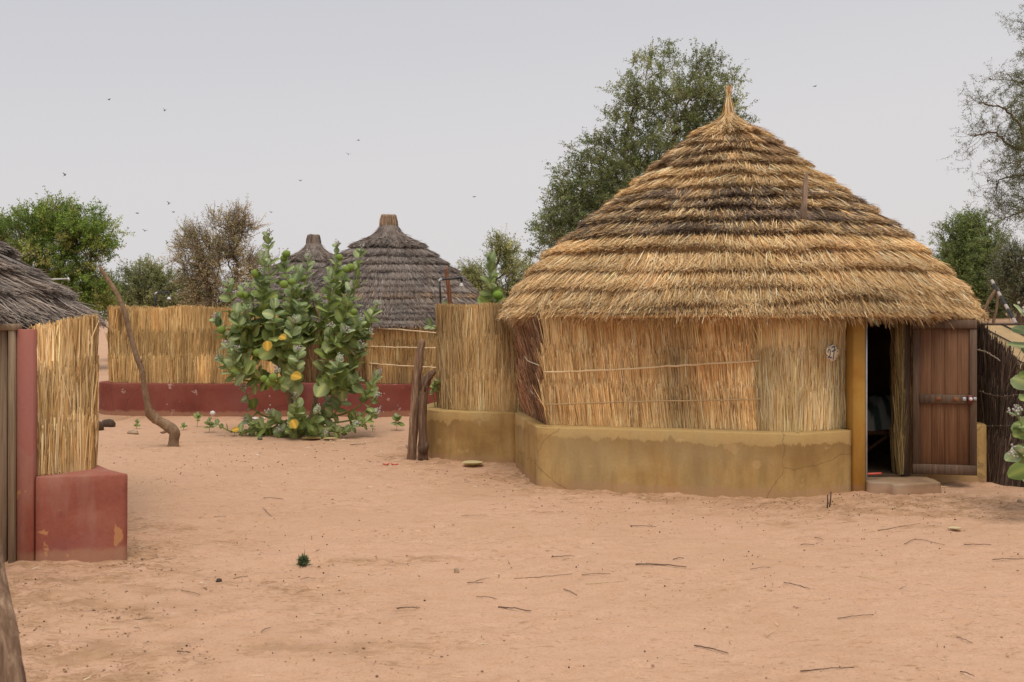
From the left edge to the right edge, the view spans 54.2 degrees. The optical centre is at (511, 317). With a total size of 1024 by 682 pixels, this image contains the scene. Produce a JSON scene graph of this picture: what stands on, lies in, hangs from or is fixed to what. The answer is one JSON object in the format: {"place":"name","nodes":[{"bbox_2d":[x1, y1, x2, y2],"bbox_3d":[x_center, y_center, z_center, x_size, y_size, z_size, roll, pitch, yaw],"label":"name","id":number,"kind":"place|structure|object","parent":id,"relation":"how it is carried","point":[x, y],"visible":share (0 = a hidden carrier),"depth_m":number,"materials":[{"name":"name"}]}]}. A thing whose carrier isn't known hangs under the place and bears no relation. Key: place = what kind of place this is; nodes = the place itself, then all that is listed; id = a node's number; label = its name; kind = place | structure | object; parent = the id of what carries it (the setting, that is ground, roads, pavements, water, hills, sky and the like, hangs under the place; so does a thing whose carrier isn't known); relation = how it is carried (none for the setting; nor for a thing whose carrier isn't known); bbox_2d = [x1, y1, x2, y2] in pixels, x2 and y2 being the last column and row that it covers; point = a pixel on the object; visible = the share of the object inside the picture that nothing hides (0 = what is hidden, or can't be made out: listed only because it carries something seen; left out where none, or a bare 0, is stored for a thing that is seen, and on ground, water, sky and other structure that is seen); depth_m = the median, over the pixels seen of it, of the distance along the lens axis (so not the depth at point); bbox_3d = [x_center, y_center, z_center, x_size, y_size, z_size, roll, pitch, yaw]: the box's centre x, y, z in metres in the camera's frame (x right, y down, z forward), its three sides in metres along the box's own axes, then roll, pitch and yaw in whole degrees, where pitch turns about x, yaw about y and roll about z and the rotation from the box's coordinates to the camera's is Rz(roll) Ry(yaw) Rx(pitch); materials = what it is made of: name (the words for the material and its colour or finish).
{"place":"outdoors","nodes":[
{"label":"outdoors","id":0,"kind":"place"},
{"bbox_2d":[99,421,103,430],"bbox_3d":[-6.044,1.606,14.603,0.173,0.181,0.165,0,0,0],"label":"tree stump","id":1,"kind":"object","parent":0,"point":[101,425],"visible":0.3,"depth_m":14.56,"materials":[{"name":"brown wood"}]},
{"bbox_2d":[0,0,1023,317],"label":"sky","id":2,"kind":"structure","parent":0,"point":[446,103],"materials":[{"name":"grey"}]},
{"bbox_2d":[4,309,1023,681],"bbox_3d":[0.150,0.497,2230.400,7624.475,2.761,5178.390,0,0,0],"label":"ground","id":3,"kind":"structure","parent":0,"point":[954,583],"depth_m":6.32,"materials":[{"name":"beige sand"}]},
{"bbox_2d":[0,538,26,681],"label":"weathered pole","id":4,"kind":"object","parent":3,"relation":"on","point":[12,669],"visible":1,"depth_m":2.73,"materials":[{"name":"brown wood"}]},
{"bbox_2d":[0,240,127,563],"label":"thatched hut","id":5,"kind":"object","parent":3,"relation":"on","point":[63,495],"visible":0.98,"depth_m":6.79,"materials":[{"name":"wicker"}]},
{"bbox_2d":[53,277,69,280],"bbox_3d":[-4.203,-0.344,9.000,0.451,0.033,0.021,0,0,0],"label":"pale rod","id":6,"kind":"object","parent":5,"relation":"attached to","point":[68,279],"visible":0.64,"depth_m":9.00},
{"bbox_2d":[0,186,135,328],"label":"bushy tree","id":7,"kind":"object","parent":3,"relation":"on","point":[49,228],"visible":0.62,"depth_m":29.66,"materials":[{"name":"green plant"}]},
{"bbox_2d":[102,419,115,426],"bbox_3d":[-6.113,1.617,15.145,0.211,0.162,0.151,0,0,0],"label":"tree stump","id":8,"kind":"object","parent":3,"relation":"on","point":[109,423],"visible":0.67,"depth_m":15.09,"materials":[{"name":"brown wood"}]},
{"bbox_2d":[127,430,138,433],"bbox_3d":[-5.364,1.635,14.159,0.154,0.074,0.120,0,0,23],"label":"flat stone","id":9,"kind":"object","parent":3,"relation":"on","point":[132,432],"visible":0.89,"depth_m":14.12,"materials":[{"name":"beige stone"}]},
{"bbox_2d":[133,419,140,428],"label":"seedling","id":10,"kind":"object","parent":3,"relation":"on","point":[137,421],"visible":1,"depth_m":14.79,"materials":[{"name":"green plant"}]},
{"bbox_2d":[99,266,179,446],"bbox_3d":[-4.725,0.512,12.659,1.035,2.329,0.231,0,0,0],"label":"crooked branch","id":11,"kind":"object","parent":3,"relation":"on","point":[171,429],"visible":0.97,"depth_m":12.62,"materials":[{"name":"brown plant"}]},
{"bbox_2d":[98,253,214,318],"bbox_3d":[-13.075,-0.326,36.049,4.711,4.085,3.065,0,0,0],"label":"bushy tree","id":12,"kind":"object","parent":3,"relation":"on","point":[142,288],"visible":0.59,"depth_m":35.63,"materials":[{"name":"green plant"}]},
{"bbox_2d":[99,304,287,416],"bbox_3d":[-5.469,0.760,17.061,3.369,1.995,1.685,0,0,30],"label":"straw fence","id":13,"kind":"object","parent":3,"relation":"on","point":[178,346],"visible":0.73,"depth_m":16.87,"materials":[{"name":"beige wicker"}]},
{"bbox_2d":[154,291,170,306],"bbox_3d":[-6.462,0.152,18.500,0.309,1.268,0.075,0,0,0],"label":"shower pipe","id":14,"kind":"object","parent":13,"relation":"attached to","point":[156,293],"visible":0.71,"depth_m":18.48,"materials":[{"name":"metal"}]},
{"bbox_2d":[193,412,202,424],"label":"seedling","id":15,"kind":"object","parent":3,"relation":"on","point":[197,415],"visible":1,"depth_m":15.14,"materials":[{"name":"green plant"}]},
{"bbox_2d":[204,416,214,430],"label":"seedling","id":16,"kind":"object","parent":3,"relation":"on","point":[209,423],"visible":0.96,"depth_m":14.35,"materials":[{"name":"green plant"}]},
{"bbox_2d":[158,197,279,307],"bbox_3d":[-9.241,-1.216,33.068,4.567,5.781,3.383,0,0,0],"label":"dry tree","id":17,"kind":"object","parent":3,"relation":"on","point":[203,270],"visible":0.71,"depth_m":32.64,"materials":[{"name":"brown plant"}]},
{"bbox_2d":[228,234,333,307],"bbox_3d":[-4.719,-0.113,23.733,4.895,3.744,4.970,0,0,0],"label":"thatched hut","id":18,"kind":"object","parent":3,"relation":"on","point":[320,254],"visible":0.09,"depth_m":23.15,"materials":[{"name":"wicker"}]},
{"bbox_2d":[209,228,384,438],"bbox_3d":[-2.989,0.238,13.831,2.425,2.994,1.389,0,0,-10],"label":"milkweed bush","id":19,"kind":"object","parent":3,"relation":"on","point":[264,337],"visible":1,"depth_m":13.78,"materials":[{"name":"green plant"}]},
{"bbox_2d":[296,552,311,567],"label":"weed tuft","id":20,"kind":"object","parent":3,"relation":"on","point":[303,560],"visible":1,"depth_m":6.64,"materials":[{"name":"green plant"}]},
{"bbox_2d":[302,436,320,438],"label":"dry leaf","id":21,"kind":"object","parent":3,"relation":"on","point":[313,437],"visible":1,"depth_m":13.52,"materials":[{"name":"brown plant"}]},
{"bbox_2d":[280,214,479,416],"bbox_3d":[-2.358,-0.110,19.086,4.863,3.738,4.977,0,0,0],"label":"thatched hut","id":22,"kind":"object","parent":3,"relation":"on","point":[401,272],"visible":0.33,"depth_m":17.29,"materials":[{"name":"wicker"}]},
{"bbox_2d":[390,413,404,430],"bbox_3d":[-1.695,1.554,14.803,0.200,0.268,0.144,0,0,-38],"label":"seedling","id":23,"kind":"object","parent":3,"relation":"on","point":[396,417],"visible":1,"depth_m":14.79,"materials":[{"name":"green plant"}]},
{"bbox_2d":[406,339,425,459],"bbox_3d":[-1.108,0.953,11.548,0.221,1.405,0.121,0,0,0],"label":"old post","id":24,"kind":"object","parent":3,"relation":"on","point":[413,419],"visible":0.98,"depth_m":11.51,"materials":[{"name":"brown wood"}]},
{"bbox_2d":[417,370,435,460],"bbox_3d":[-0.978,1.125,11.438,0.208,1.050,0.128,0,0,11],"label":"old post","id":25,"kind":"object","parent":3,"relation":"on","point":[423,442],"visible":1,"depth_m":11.41,"materials":[{"name":"brown wood"}]},
{"bbox_2d":[445,266,453,304],"bbox_3d":[-0.774,0.287,12.498,0.135,1.863,0.066,0,0,0],"label":"wooden post","id":26,"kind":"object","parent":3,"relation":"on","point":[449,293],"visible":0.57,"depth_m":12.48,"materials":[{"name":"brown wood"}]},
{"bbox_2d":[424,251,505,334],"bbox_3d":[-0.606,0.420,12.588,1.352,2.525,0.607,0,0,-34],"label":"milkweed bush","id":27,"kind":"object","parent":3,"relation":"on","point":[493,293],"visible":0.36,"depth_m":12.69,"materials":[{"name":"green plant"}]},
{"bbox_2d":[462,460,483,465],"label":"dry leaf","id":28,"kind":"object","parent":3,"relation":"on","point":[471,462],"visible":1,"depth_m":11.10,"materials":[{"name":"beige plant"}]},
{"bbox_2d":[426,301,521,462],"bbox_3d":[-0.538,0.774,12.157,1.150,1.958,2.158,0,0,-12],"label":"straw fence","id":29,"kind":"object","parent":3,"relation":"on","point":[471,415],"visible":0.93,"depth_m":11.42,"materials":[{"name":"beige wicker"}]},
{"bbox_2d":[429,378,439,406],"bbox_3d":[-0.903,0.931,11.838,0.165,0.424,0.182,0,0,-45],"label":"milkweed sprig","id":30,"kind":"object","parent":29,"relation":"attached to","point":[434,386],"visible":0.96,"depth_m":11.84,"materials":[{"name":"green plant"}]},
{"bbox_2d":[438,277,463,303],"bbox_3d":[-0.750,0.135,12.300,0.315,1.269,0.056,0,0,0],"label":"shower pipe","id":31,"kind":"object","parent":29,"relation":"attached to","point":[441,279],"visible":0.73,"depth_m":12.29,"materials":[{"name":"metal"}]},
{"bbox_2d":[456,223,538,302],"bbox_3d":[-0.562,-0.663,32.123,3.190,4.701,2.287,0,0,0],"label":"tree","id":32,"kind":"object","parent":3,"relation":"on","point":[506,254],"visible":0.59,"depth_m":31.81,"materials":[{"name":"green plant"}]},
{"bbox_2d":[10,445,1018,677],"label":"pebbles","id":33,"kind":"object","parent":3,"relation":"on","point":[486,500],"visible":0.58,"depth_m":7.99,"materials":[{"name":"brown stone"}]},
{"bbox_2d":[498,606,530,610],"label":"twig","id":34,"kind":"object","parent":3,"relation":"on","point":[512,608],"visible":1,"depth_m":5.67,"materials":[{"name":"wood"}]},
{"bbox_2d":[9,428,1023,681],"bbox_3d":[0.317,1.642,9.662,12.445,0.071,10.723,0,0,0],"label":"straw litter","id":35,"kind":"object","parent":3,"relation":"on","point":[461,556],"visible":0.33,"depth_m":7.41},
{"bbox_2d":[15,446,1020,681],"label":"soil crumbs","id":36,"kind":"object","parent":3,"relation":"on","point":[105,608],"visible":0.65,"depth_m":6.08,"materials":[{"name":"brown soil"}]},
{"bbox_2d":[520,37,761,266],"bbox_3d":[2.778,-2.308,22.101,5.345,8.015,3.201,0,0,0],"label":"thorn tree","id":37,"kind":"object","parent":3,"relation":"on","point":[605,180],"visible":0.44,"depth_m":21.72,"materials":[{"name":"green plant"}]},
{"bbox_2d":[635,563,685,566],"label":"twig","id":38,"kind":"object","parent":3,"relation":"on","point":[656,564],"visible":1,"depth_m":6.59,"materials":[{"name":"brown wood"}]},
{"bbox_2d":[694,645,727,652],"bbox_3d":[0.991,1.647,4.970,0.186,0.009,0.014,0,0,37],"label":"twig","id":39,"kind":"object","parent":3,"relation":"on","point":[709,648],"visible":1,"depth_m":4.97,"materials":[{"name":"brown wood"}]},
{"bbox_2d":[496,84,991,498],"bbox_3d":[2.603,-0.523,11.928,5.697,4.560,6.027,0,0,0],"label":"thatched hut","id":40,"kind":"object","parent":3,"relation":"on","point":[683,315],"visible":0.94,"depth_m":9.63,"materials":[{"name":"plant"}]},
{"bbox_2d":[800,172,807,222],"bbox_3d":[2.910,-1.193,9.948,0.073,0.501,0.071,0,0,0],"label":"wooden stake","id":41,"kind":"object","parent":40,"relation":"on","point":[803,211],"visible":0.99,"depth_m":9.93,"materials":[{"name":"brown wood"}]},
{"bbox_2d":[826,344,838,360],"bbox_3d":[2.978,0.326,9.296,0.161,0.165,0.010,0,0,-30],"label":"number plate","id":42,"kind":"object","parent":40,"relation":"attached to","point":[832,351],"visible":1,"depth_m":9.29,"materials":[{"name":"beige paint"}]},
{"bbox_2d":[912,320,976,475],"bbox_3d":[4.172,0.772,9.640,0.580,1.490,0.092,0,0,12],"label":"door","id":43,"kind":"structure","parent":40,"relation":"in","point":[944,355],"depth_m":9.66,"materials":[{"name":"brown wood"}]},
{"bbox_2d":[800,667,853,671],"bbox_3d":[1.460,1.631,4.638,0.264,0.010,0.013,0,0,-9],"label":"twig","id":44,"kind":"object","parent":3,"relation":"on","point":[825,668],"visible":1,"depth_m":4.64,"materials":[{"name":"brown wood"}]},
{"bbox_2d":[866,476,941,494],"bbox_3d":[3.678,1.623,9.450,0.709,0.182,0.478,0,0,0],"label":"doorstep","id":45,"kind":"object","parent":3,"relation":"on","point":[909,485],"visible":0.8,"depth_m":9.31,"materials":[{"name":"concrete"}]},
{"bbox_2d":[867,472,881,474],"bbox_3d":[3.422,1.486,9.500,0.176,0.026,0.022,0,0,0],"label":"red stick","id":46,"kind":"object","parent":45,"relation":"on","point":[876,473],"visible":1,"depth_m":9.49,"materials":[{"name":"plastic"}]},
{"bbox_2d":[948,526,961,528],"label":"dry leaf","id":47,"kind":"object","parent":3,"relation":"on","point":[953,527],"visible":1,"depth_m":7.71,"materials":[{"name":"beige plant"}]},
{"bbox_2d":[917,201,1022,318],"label":"bushy tree","id":48,"kind":"object","parent":3,"relation":"on","point":[964,259],"visible":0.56,"depth_m":43.42,"materials":[{"name":"green plant"}]},
{"bbox_2d":[941,4,1023,265],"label":"thorn tree","id":49,"kind":"object","parent":3,"relation":"on","point":[1019,149],"visible":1,"depth_m":14.03,"materials":[{"name":"green plant"}]},
{"bbox_2d":[981,288,999,322],"bbox_3d":[9.567,-0.028,19.999,0.366,1.155,0.079,0,0,0],"label":"dead branch","id":50,"kind":"object","parent":3,"relation":"on","point":[985,306],"visible":0.73,"depth_m":19.98,"materials":[{"name":"brown wood"}]},
{"bbox_2d":[973,318,1023,486],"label":"straw fence","id":51,"kind":"object","parent":3,"relation":"on","point":[998,367],"visible":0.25,"depth_m":9.85,"materials":[{"name":"brown wicker"}]},
{"bbox_2d":[980,228,1023,322],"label":"tree","id":52,"kind":"object","parent":3,"relation":"on","point":[1013,263],"visible":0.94,"depth_m":39.82,"materials":[{"name":"green plant"}]},
{"bbox_2d":[983,323,1023,374],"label":"canvas shelter","id":53,"kind":"object","parent":3,"relation":"on","point":[1005,333],"visible":0.26,"depth_m":16.00,"materials":[{"name":"beige fabric"}]},
{"bbox_2d":[990,279,1016,322],"bbox_3d":[8.580,-0.049,17.200,0.060,1.346,3.778,0,0,17],"label":"striped pole","id":54,"kind":"object","parent":53,"relation":"attached to","point":[1011,315],"visible":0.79,"depth_m":17.77,"materials":[{"name":"white"}]},
{"bbox_2d":[992,558,1023,559],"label":"twig","id":55,"kind":"object","parent":3,"relation":"on","point":[1007,558],"visible":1,"depth_m":6.75,"materials":[{"name":"brown wood"}]},
{"bbox_2d":[1004,302,1023,480],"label":"milkweed bush","id":56,"kind":"object","parent":3,"relation":"on","point":[1015,453],"visible":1,"depth_m":8.16,"materials":[{"name":"green plant"}]},
{"bbox_2d":[867,429,891,452],"bbox_3d":[3.700,1.366,11.002,1.600,0.368,0.915,0,0,0],"label":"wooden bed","id":57,"kind":"object","parent":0,"point":[885,433],"visible":0.04,"depth_m":10.56,"materials":[{"name":"brown wood"}]},
{"bbox_2d":[867,394,890,430],"bbox_3d":[3.775,1.018,10.955,1.450,0.360,0.850,0,0,0],"label":"striped blanket","id":58,"kind":"object","parent":57,"relation":"on","point":[878,412],"visible":0.2,"depth_m":10.61,"materials":[{"name":"fabric"}]}
]}

